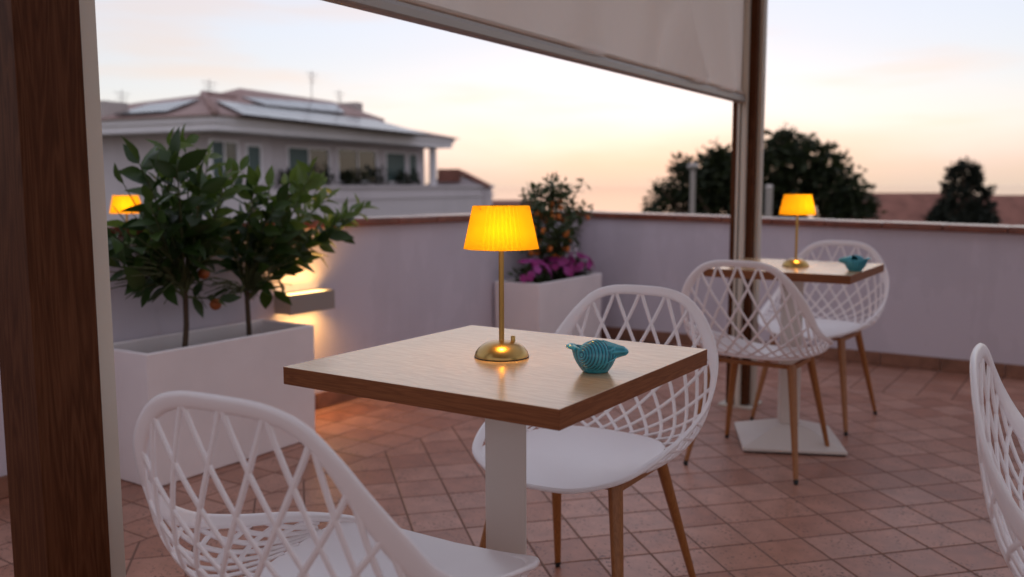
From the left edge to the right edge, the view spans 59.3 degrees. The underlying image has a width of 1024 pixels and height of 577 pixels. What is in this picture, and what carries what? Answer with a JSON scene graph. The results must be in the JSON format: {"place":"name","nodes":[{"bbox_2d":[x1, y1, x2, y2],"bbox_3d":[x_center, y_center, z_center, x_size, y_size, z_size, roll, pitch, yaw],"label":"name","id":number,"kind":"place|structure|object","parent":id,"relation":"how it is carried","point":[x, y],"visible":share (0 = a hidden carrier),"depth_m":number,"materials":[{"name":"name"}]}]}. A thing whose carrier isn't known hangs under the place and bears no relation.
{"place":"outdoors","nodes":[
{"label":"outdoors","id":0,"kind":"place"},
{"bbox_2d":[109,195,140,221],"bbox_3d":[-1.779,-0.282,4.157,0.147,0.296,0.147,1,7,11],"label":"table lamp","id":1,"kind":"object","parent":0,"point":[119,203],"visible":0.61,"depth_m":4.09,"materials":[{"name":"yellow fabric"}]},
{"bbox_2d":[0,337,1023,576],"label":"floor","id":2,"kind":"structure","parent":0,"point":[897,491],"depth_m":3.19,"materials":[{"name":"brown tile"}]},
{"bbox_2d":[0,0,125,576],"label":"pergola post","id":3,"kind":"object","parent":2,"relation":"on","point":[58,382],"visible":1,"depth_m":1.48,"materials":[{"name":"brown wood"}]},
{"bbox_2d":[113,319,314,485],"bbox_3d":[-1.204,0.430,3.628,0.330,0.495,0.810,4,8,33],"label":"planter box","id":4,"kind":"object","parent":2,"relation":"on","point":[234,360],"visible":0.72,"depth_m":3.47,"materials":[{"name":"plastic"}]},
{"bbox_2d":[107,123,262,346],"bbox_3d":[-1.221,-0.144,3.430,0.442,0.972,0.894,4,8,33],"label":"citrus tree","id":5,"kind":"object","parent":4,"relation":"in","point":[192,237],"visible":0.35,"depth_m":3.32,"materials":[{"name":"green plant"}]},
{"bbox_2d":[204,156,378,335],"bbox_3d":[-0.924,-0.138,3.895,0.402,0.854,1.020,4,8,33],"label":"citrus tree","id":6,"kind":"object","parent":4,"relation":"in","point":[269,248],"visible":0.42,"depth_m":3.75,"materials":[{"name":"green plant"}]},
{"bbox_2d":[0,211,577,498],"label":"parapet wall","id":7,"kind":"structure","parent":2,"relation":"on","point":[390,279],"depth_m":4.70,"materials":[{"name":"white paint"}]},
{"bbox_2d":[274,288,334,314],"bbox_3d":[-0.972,0.060,4.227,0.107,0.090,0.280,4,8,33],"label":"wall light","id":8,"kind":"object","parent":7,"relation":"attached to","point":[311,300],"visible":0.91,"depth_m":4.18,"materials":[{"name":"grey metal"}]},
{"bbox_2d":[133,391,539,576],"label":"lattice chair","id":9,"kind":"object","parent":2,"relation":"on","point":[370,538],"visible":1,"depth_m":1.24,"materials":[{"name":"white plastic"}]},
{"bbox_2d":[283,325,706,554],"bbox_3d":[-0.012,0.508,1.810,0.600,0.749,0.600,4,8,33],"label":"bistro table","id":10,"kind":"object","parent":2,"relation":"on","point":[548,383],"visible":0.9,"depth_m":1.67,"materials":[{"name":"brown wood"}]},
{"bbox_2d":[463,205,538,361],"bbox_3d":[-0.021,-0.013,1.758,0.147,0.296,0.147,4,8,33],"label":"table lamp","id":11,"kind":"object","parent":10,"relation":"on","point":[501,229],"visible":1,"depth_m":1.70,"materials":[{"name":"yellow fabric"}]},
{"bbox_2d":[566,339,628,373],"bbox_3d":[0.154,0.121,1.621,0.113,0.059,0.072,0,7,2],"label":"shell bowl","id":12,"kind":"object","parent":10,"relation":"on","point":[596,356],"visible":1,"depth_m":1.60,"materials":[{"name":"teal ceramic"}]},
{"bbox_2d":[495,272,601,337],"bbox_3d":[0.250,0.170,5.870,0.330,0.495,0.810,4,8,33],"label":"planter box","id":13,"kind":"object","parent":2,"relation":"on","point":[546,307],"visible":0.63,"depth_m":5.57,"materials":[{"name":"plastic"}]},
{"bbox_2d":[507,258,551,283],"bbox_3d":[0.108,-0.078,5.609,0.265,0.228,0.311,4,8,33],"label":"flowering plant","id":14,"kind":"object","parent":13,"relation":"in","point":[534,267],"visible":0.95,"depth_m":5.56,"materials":[{"name":"purple plant"}]},
{"bbox_2d":[535,256,573,281],"bbox_3d":[0.281,-0.115,5.857,0.263,0.216,0.322,4,8,33],"label":"flowering plant","id":15,"kind":"object","parent":13,"relation":"in","point":[565,267],"visible":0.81,"depth_m":5.78,"materials":[{"name":"purple plant"}]},
{"bbox_2d":[517,171,597,277],"bbox_3d":[0.267,-0.394,5.823,0.496,0.731,0.702,4,8,33],"label":"kumquat tree","id":16,"kind":"object","parent":13,"relation":"in","point":[564,233],"visible":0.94,"depth_m":5.73,"materials":[{"name":"green plant"}]},
{"bbox_2d":[559,252,594,277],"bbox_3d":[0.422,-0.132,6.064,0.283,0.228,0.285,-1,7,-4],"label":"flowering plant","id":17,"kind":"object","parent":13,"relation":"in","point":[579,266],"visible":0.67,"depth_m":6.00,"materials":[{"name":"purple plant"}]},
{"bbox_2d":[472,284,718,576],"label":"lattice chair","id":18,"kind":"object","parent":2,"relation":"on","point":[587,458],"visible":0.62,"depth_m":2.27,"materials":[{"name":"white plastic"}]},
{"bbox_2d":[718,0,767,409],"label":"pergola post","id":19,"kind":"object","parent":2,"relation":"on","point":[748,120],"visible":0.72,"depth_m":4.30,"materials":[{"name":"brown wood"}]},
{"bbox_2d":[680,260,832,484],"bbox_3d":[0.967,0.278,3.516,0.527,0.819,0.564,4,8,33],"label":"lattice chair","id":20,"kind":"object","parent":2,"relation":"on","point":[736,348],"visible":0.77,"depth_m":3.33,"materials":[{"name":"white plastic"}]},
{"bbox_2d":[554,210,1023,379],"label":"parapet wall","id":21,"kind":"structure","parent":2,"relation":"on","point":[955,297],"depth_m":5.41,"materials":[{"name":"white paint"}]},
{"bbox_2d":[700,258,883,456],"bbox_3d":[1.174,0.278,3.795,0.600,0.749,0.600,4,8,33],"label":"bistro table","id":22,"kind":"object","parent":2,"relation":"on","point":[772,435],"visible":0.69,"depth_m":3.71,"materials":[{"name":"brown wood"}]},
{"bbox_2d":[779,194,815,266],"bbox_3d":[1.179,-0.241,3.721,0.147,0.296,0.147,-3,7,-24],"label":"table lamp","id":23,"kind":"object","parent":22,"relation":"on","point":[797,205],"visible":1,"depth_m":3.67,"materials":[{"name":"yellow fabric"}]},
{"bbox_2d":[838,255,870,270],"bbox_3d":[1.341,-0.101,3.522,0.120,0.063,0.077,2,7,20],"label":"shell bowl","id":24,"kind":"object","parent":22,"relation":"on","point":[855,262],"visible":1,"depth_m":3.50,"materials":[{"name":"teal ceramic"}]},
{"bbox_2d":[750,240,888,435],"bbox_3d":[1.434,0.199,4.199,0.527,0.819,0.564,5,8,37],"label":"lattice chair","id":25,"kind":"object","parent":2,"relation":"on","point":[831,329],"visible":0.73,"depth_m":4.22,"materials":[{"name":"white plastic"}]},
{"bbox_2d":[970,343,1023,576],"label":"lattice chair","id":26,"kind":"object","parent":2,"relation":"on","point":[1006,513],"visible":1,"depth_m":1.45,"materials":[{"name":"white plastic"}]},
{"bbox_2d":[95,0,1023,185],"label":"sky","id":27,"kind":"structure","parent":0,"point":[912,89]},
{"bbox_2d":[492,185,1023,217],"bbox_3d":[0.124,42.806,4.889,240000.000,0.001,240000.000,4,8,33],"label":"sea","id":28,"kind":"structure","parent":0,"point":[618,198],"depth_m":4934.54,"materials":[{"name":"liquid"}]},
{"bbox_3d":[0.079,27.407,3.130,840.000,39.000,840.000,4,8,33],"label":"ground","id":29,"kind":"structure","parent":0,"visible":0},
{"bbox_2d":[100,71,494,221],"bbox_3d":[-8.709,-2.194,35.209,11.009,12.589,18.778,3,7,24],"label":"villa","id":30,"kind":"object","parent":29,"relation":"on","point":[377,162],"visible":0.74,"depth_m":30.07,"materials":[{"name":"paint"}]},
{"bbox_2d":[208,139,239,181],"bbox_3d":[-8.399,-3.721,26.276,0.059,1.248,1.190,3,7,24],"label":"window","id":31,"kind":"structure","parent":30,"relation":"in","point":[226,148],"depth_m":26.23,"materials":[{"name":"grey"}]},
{"bbox_2d":[244,144,262,182],"bbox_3d":[-7.878,-3.820,27.442,0.059,1.163,0.725,3,7,24],"label":"window","id":32,"kind":"structure","parent":30,"relation":"in","point":[254,151],"depth_m":27.47,"materials":[{"name":"grey"}]},
{"bbox_2d":[286,145,330,181],"bbox_3d":[-6.833,-4.161,30.264,0.059,1.208,2.336,3,7,24],"label":"window","id":33,"kind":"structure","parent":30,"relation":"in","point":[304,154],"depth_m":30.21,"materials":[{"name":"grey glass"}]},
{"bbox_2d":[336,147,377,182],"bbox_3d":[-5.650,-4.496,32.903,0.059,1.244,2.563,3,7,24],"label":"window","id":34,"kind":"structure","parent":30,"relation":"in","point":[350,159],"depth_m":32.78,"materials":[{"name":"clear glass"}]},
{"bbox_2d":[384,151,406,182],"bbox_3d":[-4.569,-4.756,35.320,0.059,1.222,1.537,3,7,24],"label":"window","id":35,"kind":"structure","parent":30,"relation":"in","point":[393,161],"depth_m":35.21,"materials":[{"name":"grey"}]},
{"bbox_2d":[407,153,417,182],"bbox_3d":[-4.029,-4.893,36.526,0.059,1.207,0.738,3,7,24],"label":"window","id":36,"kind":"structure","parent":30,"relation":"in","point":[412,158],"depth_m":36.48,"materials":[{"name":"grey"}]},
{"bbox_2d":[426,169,492,204],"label":"house","id":37,"kind":"structure","parent":29,"relation":"on","point":[450,176],"depth_m":40.60,"materials":[{"name":"paint"}]},
{"bbox_2d":[492,200,543,204],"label":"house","id":38,"kind":"structure","parent":29,"relation":"on","point":[505,202],"depth_m":62.34,"materials":[{"name":"paint"}]},
{"bbox_2d":[687,163,698,213],"bbox_3d":[3.804,1.615,19.309,0.260,8.557,0.256,4,8,33],"label":"street lamp","id":39,"kind":"object","parent":29,"relation":"on","point":[692,166],"visible":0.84,"depth_m":18.84,"materials":[{"name":"grey metal"}]},
{"bbox_2d":[638,123,887,219],"bbox_3d":[7.216,0.334,26.231,7.359,10.337,2.496,0,7,1],"label":"broadleaf tree","id":40,"kind":"object","parent":29,"relation":"on","point":[818,179],"visible":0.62,"depth_m":25.57,"materials":[{"name":"green plant"}]},
{"bbox_2d":[765,185,772,216],"bbox_3d":[5.412,1.841,19.336,0.187,8.092,0.187,4,8,33],"label":"street lamp","id":41,"kind":"object","parent":29,"relation":"on","point":[768,199],"visible":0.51,"depth_m":18.86,"materials":[{"name":"grey metal"}]},
{"bbox_2d":[819,193,943,221],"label":"house","id":42,"kind":"structure","parent":29,"relation":"on","point":[914,207],"depth_m":48.30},
{"bbox_2d":[922,156,1002,224],"bbox_3d":[16.579,0.308,33.217,2.451,10.347,2.113,-5,8,-37],"label":"conifer tree","id":43,"kind":"object","parent":29,"relation":"on","point":[972,209],"visible":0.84,"depth_m":32.70,"materials":[{"name":"green plant"}]},
{"bbox_2d":[924,195,1023,225],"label":"house","id":44,"kind":"structure","parent":29,"relation":"on","point":[1010,208],"depth_m":43.67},
{"bbox_3d":[0.172,-1.820,2.752,0.140,0.159,3.700,4,8,33],"label":"pergola beam","id":45,"kind":"object","parent":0,"visible":0},
{"bbox_2d":[322,0,745,102],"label":"roller blind","id":46,"kind":"object","parent":45,"relation":"hanging from","point":[690,45],"visible":1,"depth_m":3.17,"materials":[{"name":"beige fabric"}]}
]}

